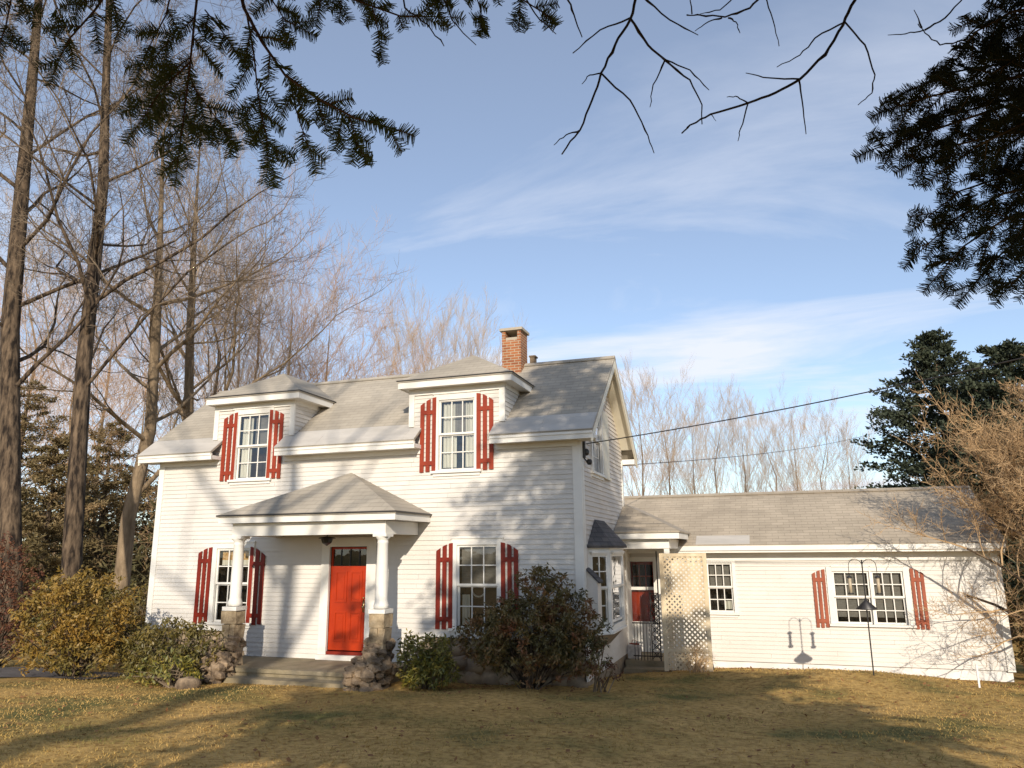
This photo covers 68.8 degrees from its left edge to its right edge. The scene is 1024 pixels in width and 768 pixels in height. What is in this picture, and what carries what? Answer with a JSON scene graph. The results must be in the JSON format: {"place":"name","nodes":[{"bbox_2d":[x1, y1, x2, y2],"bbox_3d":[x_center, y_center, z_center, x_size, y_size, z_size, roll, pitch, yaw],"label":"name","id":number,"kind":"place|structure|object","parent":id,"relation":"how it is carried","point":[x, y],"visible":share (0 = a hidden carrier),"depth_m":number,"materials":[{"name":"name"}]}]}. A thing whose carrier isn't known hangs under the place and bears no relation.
{"place":"outdoors","nodes":[
{"label":"outdoors","id":0,"kind":"place"},
{"bbox_2d":[0,667,133,679],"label":"path","id":1,"kind":"structure","parent":0,"point":[11,672],"depth_m":15.65,"materials":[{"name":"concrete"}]},
{"bbox_2d":[0,562,1023,767],"bbox_3d":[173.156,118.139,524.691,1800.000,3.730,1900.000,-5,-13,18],"label":"lawn","id":2,"kind":"structure","parent":0,"point":[296,700],"depth_m":10.24,"materials":[{"name":"brown plant"}]},
{"bbox_2d":[0,531,71,666],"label":"leafless shrub","id":3,"kind":"object","parent":2,"relation":"on","point":[5,626],"visible":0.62,"depth_m":16.98,"materials":[{"name":"red plant"}]},
{"bbox_2d":[20,380,85,590],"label":"evergreen tree","id":4,"kind":"object","parent":2,"relation":"on","point":[25,426],"visible":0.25,"depth_m":46.73,"materials":[{"name":"green plant"}]},
{"bbox_2d":[0,261,118,489],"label":"bare tree","id":5,"kind":"object","parent":2,"relation":"on","point":[22,321],"visible":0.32,"depth_m":55.64,"materials":[{"name":"beige plant"}]},
{"bbox_2d":[21,435,112,616],"bbox_3d":[-24.092,7.636,39.422,8.507,10.133,7.233,-5,-13,18],"label":"evergreen tree","id":6,"kind":"object","parent":2,"relation":"on","point":[34,519],"visible":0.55,"depth_m":39.02,"materials":[{"name":"green plant"}]},
{"bbox_2d":[0,564,144,678],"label":"rhododendron","id":7,"kind":"object","parent":2,"relation":"on","point":[75,658],"visible":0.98,"depth_m":15.13,"materials":[{"name":"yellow plant"}]},
{"bbox_2d":[0,137,172,506],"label":"bare tree","id":8,"kind":"object","parent":2,"relation":"on","point":[48,297],"visible":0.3,"depth_m":64.62,"materials":[{"name":"beige plant"}]},
{"bbox_2d":[32,471,148,597],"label":"evergreen tree","id":9,"kind":"object","parent":2,"relation":"on","point":[95,503],"visible":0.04,"depth_m":56.67,"materials":[{"name":"green plant"}]},
{"bbox_2d":[25,420,157,616],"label":"evergreen tree","id":10,"kind":"object","parent":2,"relation":"on","point":[107,483],"visible":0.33,"depth_m":44.55,"materials":[{"name":"green plant"}]},
{"bbox_2d":[20,271,178,554],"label":"bare tree","id":11,"kind":"object","parent":2,"relation":"on","point":[66,424],"visible":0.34,"depth_m":54.40,"materials":[{"name":"beige plant"}]},
{"bbox_2d":[0,213,200,552],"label":"bare tree","id":12,"kind":"object","parent":2,"relation":"on","point":[104,411],"visible":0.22,"depth_m":63.99,"materials":[{"name":"beige plant"}]},
{"bbox_2d":[88,580,148,661],"bbox_3d":[-9.639,6.051,19.043,2.744,2.112,2.435,-5,-13,18],"label":"laurel shrub","id":13,"kind":"object","parent":2,"relation":"on","point":[141,592],"visible":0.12,"depth_m":19.04,"materials":[{"name":"green plant"}]},
{"bbox_2d":[84,465,156,598],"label":"evergreen tree","id":14,"kind":"object","parent":2,"relation":"on","point":[116,526],"visible":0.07,"depth_m":50.78,"materials":[{"name":"green plant"}]},
{"bbox_2d":[22,297,235,553],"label":"bare tree","id":15,"kind":"object","parent":2,"relation":"on","point":[142,424],"visible":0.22,"depth_m":46.44,"materials":[{"name":"beige plant"}]},
{"bbox_2d":[0,0,278,653],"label":"bare tree","id":16,"kind":"object","parent":2,"relation":"on","point":[11,380],"visible":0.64,"depth_m":24.25,"materials":[{"name":"brown plant"}]},
{"bbox_2d":[125,647,203,687],"bbox_3d":[-6.556,5.369,14.147,1.534,0.800,0.949,-5,-13,18],"label":"rhododendron","id":17,"kind":"object","parent":2,"relation":"on","point":[168,676],"visible":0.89,"depth_m":13.98,"materials":[{"name":"green plant"}]},
{"bbox_2d":[102,616,229,680],"bbox_3d":[-7.269,5.359,15.123,3.009,1.298,1.919,-5,-13,18],"label":"rhododendron","id":18,"kind":"object","parent":2,"relation":"on","point":[160,644],"visible":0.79,"depth_m":14.98,"materials":[{"name":"green plant"}]},
{"bbox_2d":[0,0,346,652],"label":"bare tree","id":19,"kind":"object","parent":2,"relation":"on","point":[72,546],"visible":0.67,"depth_m":23.97,"materials":[{"name":"brown plant"}]},
{"bbox_2d":[175,676,200,689],"bbox_3d":[-5.873,5.434,13.541,0.459,0.266,0.286,-5,-13,18],"label":"boulder","id":20,"kind":"object","parent":2,"relation":"on","point":[190,682],"visible":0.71,"depth_m":13.43,"materials":[{"name":"beige stone"}]},
{"bbox_2d":[87,68,294,420],"bbox_3d":[-14.638,-3.122,36.117,11.923,29.469,11.297,-5,-13,18],"label":"bare tree","id":21,"kind":"object","parent":2,"relation":"on","point":[176,394],"visible":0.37,"depth_m":35.84,"materials":[{"name":"beige plant"}]},
{"bbox_2d":[0,22,400,631],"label":"bare tree","id":22,"kind":"object","parent":2,"relation":"on","point":[138,487],"visible":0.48,"depth_m":32.26,"materials":[{"name":"beige plant"}]},
{"bbox_2d":[76,136,364,434],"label":"bare tree","id":23,"kind":"object","parent":2,"relation":"on","point":[217,372],"visible":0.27,"depth_m":44.28,"materials":[{"name":"beige plant"}]},
{"bbox_2d":[126,167,373,420],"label":"bare tree","id":24,"kind":"object","parent":2,"relation":"on","point":[249,363],"visible":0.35,"depth_m":48.36,"materials":[{"name":"beige plant"}]},
{"bbox_2d":[166,215,349,404],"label":"bare tree","id":25,"kind":"object","parent":2,"relation":"on","point":[238,361],"visible":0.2,"depth_m":61.59,"materials":[{"name":"brown plant"}]},
{"bbox_2d":[99,203,433,553],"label":"bare tree","id":26,"kind":"object","parent":2,"relation":"on","point":[302,343],"visible":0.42,"depth_m":44.65,"materials":[{"name":"beige plant"}]},
{"bbox_2d":[0,0,581,189],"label":"fir tree","id":27,"kind":"object","parent":2,"relation":"on","point":[168,70],"visible":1,"depth_m":2.27,"materials":[{"name":"green plant"}]},
{"bbox_2d":[235,229,468,385],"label":"bare tree","id":28,"kind":"object","parent":2,"relation":"on","point":[327,354],"visible":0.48,"depth_m":49.58,"materials":[{"name":"beige plant"}]},
{"bbox_2d":[260,296,450,382],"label":"bare tree","id":29,"kind":"object","parent":2,"relation":"on","point":[379,343],"visible":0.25,"depth_m":50.57,"materials":[{"name":"beige plant"}]},
{"bbox_2d":[342,293,465,378],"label":"bare tree","id":30,"kind":"object","parent":2,"relation":"on","point":[398,346],"visible":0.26,"depth_m":67.74,"materials":[{"name":"brown plant"}]},
{"bbox_2d":[364,274,470,375],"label":"bare tree","id":31,"kind":"object","parent":2,"relation":"on","point":[429,333],"visible":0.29,"depth_m":70.58,"materials":[{"name":"beige plant"}]},
{"bbox_2d":[395,628,464,690],"bbox_3d":[-1.570,5.263,14.270,1.440,1.171,1.303,-10,-16,35],"label":"rhododendron","id":32,"kind":"object","parent":2,"relation":"on","point":[425,667],"visible":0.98,"depth_m":14.05,"materials":[{"name":"green plant"}]},
{"bbox_2d":[376,280,506,373],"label":"bare tree","id":33,"kind":"object","parent":2,"relation":"on","point":[454,343],"visible":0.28,"depth_m":66.88,"materials":[{"name":"brown plant"}]},
{"bbox_2d":[415,308,529,368],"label":"bare tree","id":34,"kind":"object","parent":2,"relation":"on","point":[480,343],"visible":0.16,"depth_m":74.21,"materials":[{"name":"brown plant"}]},
{"bbox_2d":[0,662,1023,767],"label":"fallen leaves","id":35,"kind":"object","parent":2,"relation":"on","point":[288,759],"visible":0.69,"depth_m":11.29,"materials":[{"name":"brown plant"}]},
{"bbox_2d":[21,481,1023,620],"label":"woodland scrub","id":36,"kind":"object","parent":2,"relation":"on","point":[141,547],"visible":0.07,"depth_m":41.98,"materials":[{"name":"plant"}]},
{"bbox_2d":[450,562,613,689],"bbox_3d":[0.320,4.570,14.123,2.214,2.350,2.849,11,-17,-40],"label":"rhododendron","id":37,"kind":"object","parent":2,"relation":"on","point":[545,621],"visible":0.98,"depth_m":13.82,"materials":[{"name":"green plant"}]},
{"bbox_2d":[138,326,1015,691],"bbox_3d":[1.918,3.487,19.986,22.645,8.950,10.583,2,-13,-12],"label":"farmhouse","id":38,"kind":"object","parent":2,"relation":"on","point":[366,522],"visible":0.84,"depth_m":17.25,"materials":[{"name":"white wood"}]},
{"bbox_2d":[204,541,255,627],"bbox_3d":[-6.459,4.694,17.560,1.250,1.940,0.535,-5,-13,18],"label":"window","id":39,"kind":"structure","parent":38,"relation":"in","point":[222,554],"depth_m":17.58,"materials":[{"name":"white wood"}]},
{"bbox_2d":[227,405,274,484],"bbox_3d":[-6.195,1.513,18.145,1.220,1.860,0.485,-5,-13,18],"label":"window","id":40,"kind":"structure","parent":38,"relation":"in","point":[253,424],"depth_m":18.13,"materials":[{"name":"white wood"}]},
{"bbox_2d":[326,546,366,655],"bbox_3d":[-3.559,4.739,16.509,1.312,2.525,0.380,-5,-13,18],"label":"front door","id":41,"kind":"structure","parent":38,"relation":"in","point":[348,564],"depth_m":16.40,"materials":[{"name":"wood"}]},
{"bbox_2d":[430,390,481,476],"bbox_3d":[-1.154,1.114,16.486,1.175,1.850,0.485,-5,-13,18],"label":"window","id":42,"kind":"structure","parent":38,"relation":"in","point":[455,420],"depth_m":16.43,"materials":[{"name":"white wood"}]},
{"bbox_2d":[448,536,503,634],"bbox_3d":[-0.657,4.208,15.656,1.230,1.960,0.535,-5,-13,18],"label":"window","id":43,"kind":"structure","parent":38,"relation":"in","point":[476,560],"depth_m":15.65,"materials":[{"name":"white wood"}]},
{"bbox_2d":[590,413,605,480],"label":"window","id":44,"kind":"structure","parent":38,"relation":"in","point":[597,470],"depth_m":17.22,"materials":[{"name":"white wood"}]},
{"bbox_2d":[587,520,626,648],"bbox_3d":[2.118,4.305,16.216,0.537,2.660,2.560,-5,-13,18],"label":"bay window","id":45,"kind":"structure","parent":38,"relation":"in","point":[605,548],"depth_m":15.63,"materials":[{"name":"white wood"}]},
{"bbox_2d":[630,562,658,652],"bbox_3d":[3.500,5.869,19.813,0.920,2.400,0.040,-5,-13,18],"label":"entry door","id":46,"kind":"structure","parent":38,"relation":"in","point":[640,598],"depth_m":19.84,"materials":[{"name":"red wood"}]},
{"bbox_2d":[630,557,663,652],"bbox_3d":[3.450,5.798,19.679,0.960,2.420,0.070,-5,-13,18],"label":"storm door","id":47,"kind":"structure","parent":38,"relation":"in","point":[646,639],"depth_m":19.54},
{"bbox_2d":[632,551,662,660],"bbox_3d":[3.264,5.390,18.217,0.700,2.560,0.030,-5,-13,18],"label":"iron railing","id":48,"kind":"object","parent":38,"relation":"on","point":[656,630],"visible":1,"depth_m":18.07,"materials":[{"name":"metal"}]},
{"bbox_2d":[706,556,739,617],"bbox_3d":[5.403,5.234,19.340,0.873,1.510,0.535,-5,-13,18],"label":"window","id":49,"kind":"structure","parent":38,"relation":"in","point":[722,590],"depth_m":19.27,"materials":[{"name":"white wood"}]},
{"bbox_2d":[627,434,869,464],"bbox_3d":[12.018,2.507,31.607,0.018,4.439,30.267,-10,-16,36],"label":"phone wire","id":50,"kind":"object","parent":38,"relation":"attached to","point":[734,456],"visible":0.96,"depth_m":25.16,"materials":[{"name":"metal"}]},
{"bbox_2d":[586,357,1023,443],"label":"service wire","id":51,"kind":"object","parent":38,"relation":"attached to","point":[817,402],"visible":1,"depth_m":12.96,"materials":[{"name":"metal"}]},
{"bbox_2d":[830,566,873,623],"bbox_3d":[8.336,5.161,18.350,0.858,1.370,0.515,-5,-13,18],"label":"window","id":52,"kind":"structure","parent":38,"relation":"in","point":[846,604],"depth_m":18.26,"materials":[{"name":"white wood"}]},
{"bbox_2d":[869,566,907,624],"bbox_3d":[9.102,5.098,18.098,0.730,1.370,0.515,-5,-13,18],"label":"window","id":53,"kind":"structure","parent":38,"relation":"in","point":[891,605],"depth_m":17.99,"materials":[{"name":"white wood"}]},
{"bbox_2d":[582,635,622,692],"bbox_3d":[1.665,5.230,13.914,0.675,1.064,0.698,4,-13,-18],"label":"bare shrub","id":54,"kind":"object","parent":2,"relation":"on","point":[596,688],"visible":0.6,"depth_m":13.82,"materials":[{"name":"red plant"}]},
{"bbox_2d":[618,350,701,495],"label":"bare tree","id":55,"kind":"object","parent":2,"relation":"on","point":[643,482],"visible":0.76,"depth_m":54.91,"materials":[{"name":"brown plant"}]},
{"bbox_2d":[623,353,737,495],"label":"bare tree","id":56,"kind":"object","parent":2,"relation":"on","point":[661,421],"visible":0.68,"depth_m":60.70,"materials":[{"name":"beige plant"}]},
{"bbox_2d":[659,553,713,671],"bbox_3d":[3.950,5.163,16.972,1.060,2.573,0.195,-5,-13,18],"label":"garden trellis","id":57,"kind":"object","parent":2,"relation":"on","point":[672,650],"visible":0.97,"depth_m":16.90,"materials":[{"name":"beige wood"}]},
{"bbox_2d":[643,387,732,494],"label":"bare tree","id":58,"kind":"object","parent":2,"relation":"on","point":[700,455],"visible":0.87,"depth_m":57.17,"materials":[{"name":"brown plant"}]},
{"bbox_2d":[634,369,770,493],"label":"bare tree","id":59,"kind":"object","parent":2,"relation":"on","point":[718,441],"visible":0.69,"depth_m":62.75,"materials":[{"name":"beige plant"}]},
{"bbox_2d":[707,385,795,492],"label":"bare tree","id":60,"kind":"object","parent":2,"relation":"on","point":[747,485],"visible":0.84,"depth_m":58.46,"materials":[{"name":"brown plant"}]},
{"bbox_2d":[740,397,826,491],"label":"bare tree","id":61,"kind":"object","parent":2,"relation":"on","point":[796,480],"visible":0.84,"depth_m":55.04,"materials":[{"name":"brown plant"}]},
{"bbox_2d":[554,0,1023,309],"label":"fir tree","id":62,"kind":"object","parent":2,"relation":"on","point":[1006,128],"visible":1,"depth_m":2.54,"materials":[{"name":"green plant"}]},
{"bbox_2d":[723,374,861,491],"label":"bare tree","id":63,"kind":"object","parent":2,"relation":"on","point":[759,447],"visible":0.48,"depth_m":61.37,"materials":[{"name":"beige plant"}]},
{"bbox_2d":[766,389,883,490],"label":"bare tree","id":64,"kind":"object","parent":2,"relation":"on","point":[822,431],"visible":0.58,"depth_m":61.93,"materials":[{"name":"beige plant"}]},
{"bbox_2d":[801,408,892,489],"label":"bare tree","id":65,"kind":"object","parent":2,"relation":"on","point":[851,459],"visible":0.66,"depth_m":57.65,"materials":[{"name":"brown plant"}]},
{"bbox_2d":[848,559,877,675],"bbox_3d":[7.109,4.692,14.930,0.405,2.333,0.405,6,-14,-26],"label":"bird feeder pole","id":66,"kind":"object","parent":2,"relation":"on","point":[865,604],"visible":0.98,"depth_m":14.91,"materials":[{"name":"black metal"}]},
{"bbox_2d":[846,570,853,593],"bbox_3d":[6.857,4.000,15.170,0.120,0.520,0.114,-5,-13,18],"label":"bird feeder","id":67,"kind":"object","parent":66,"relation":"hanging from","point":[849,577],"visible":1,"depth_m":15.13,"materials":[{"name":"beige plastic"}]},
{"bbox_2d":[874,575,882,594],"bbox_3d":[7.350,3.959,15.008,0.120,0.520,0.114,-5,-13,18],"label":"bird feeder","id":68,"kind":"object","parent":66,"relation":"hanging from","point":[877,577],"visible":1,"depth_m":14.97,"materials":[{"name":"plastic"}]},
{"bbox_2d":[849,327,1022,591],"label":"pine tree","id":69,"kind":"object","parent":2,"relation":"on","point":[924,356],"visible":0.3,"depth_m":32.74,"materials":[{"name":"green plant"}]},
{"bbox_2d":[856,354,1023,669],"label":"twiggy tree","id":70,"kind":"object","parent":2,"relation":"on","point":[1003,463],"visible":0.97,"depth_m":16.41,"materials":[{"name":"brown plant"}]},
{"bbox_2d":[867,382,1023,639],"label":"pine tree","id":71,"kind":"object","parent":2,"relation":"on","point":[906,478],"visible":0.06,"depth_m":30.02,"materials":[{"name":"green plant"}]},
{"bbox_2d":[902,337,1023,609],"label":"pine tree","id":72,"kind":"object","parent":2,"relation":"on","point":[1007,349],"visible":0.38,"depth_m":28.63,"materials":[{"name":"green plant"}]},
{"bbox_2d":[975,665,980,687],"bbox_3d":[8.644,5.467,13.848,0.032,0.500,0.032,-5,-13,18],"label":"marker post","id":73,"kind":"object","parent":2,"relation":"on","point":[977,673],"visible":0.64,"depth_m":13.85,"materials":[{"name":"white plastic"}]},
{"bbox_2d":[1006,545,1023,666],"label":"shrub","id":74,"kind":"object","parent":2,"relation":"on","point":[1015,634],"visible":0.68,"depth_m":18.52,"materials":[{"name":"brown plant"}]},
{"bbox_2d":[0,0,1023,552],"label":"sky","id":75,"kind":"structure","parent":0,"point":[767,254],"materials":[{"name":"blue"}]},
{"bbox_2d":[627,641,640,658],"bbox_3d":[3.025,6.532,18.425,0.340,0.426,0.200,-5,-13,18],"label":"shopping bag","id":76,"kind":"object","parent":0,"point":[632,649],"visible":0.87,"depth_m":18.35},
{"bbox_2d":[682,642,714,672],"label":"dry weeds","id":77,"kind":"object","parent":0,"point":[697,667],"visible":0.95,"depth_m":16.42,"materials":[{"name":"beige plant"}]}
]}

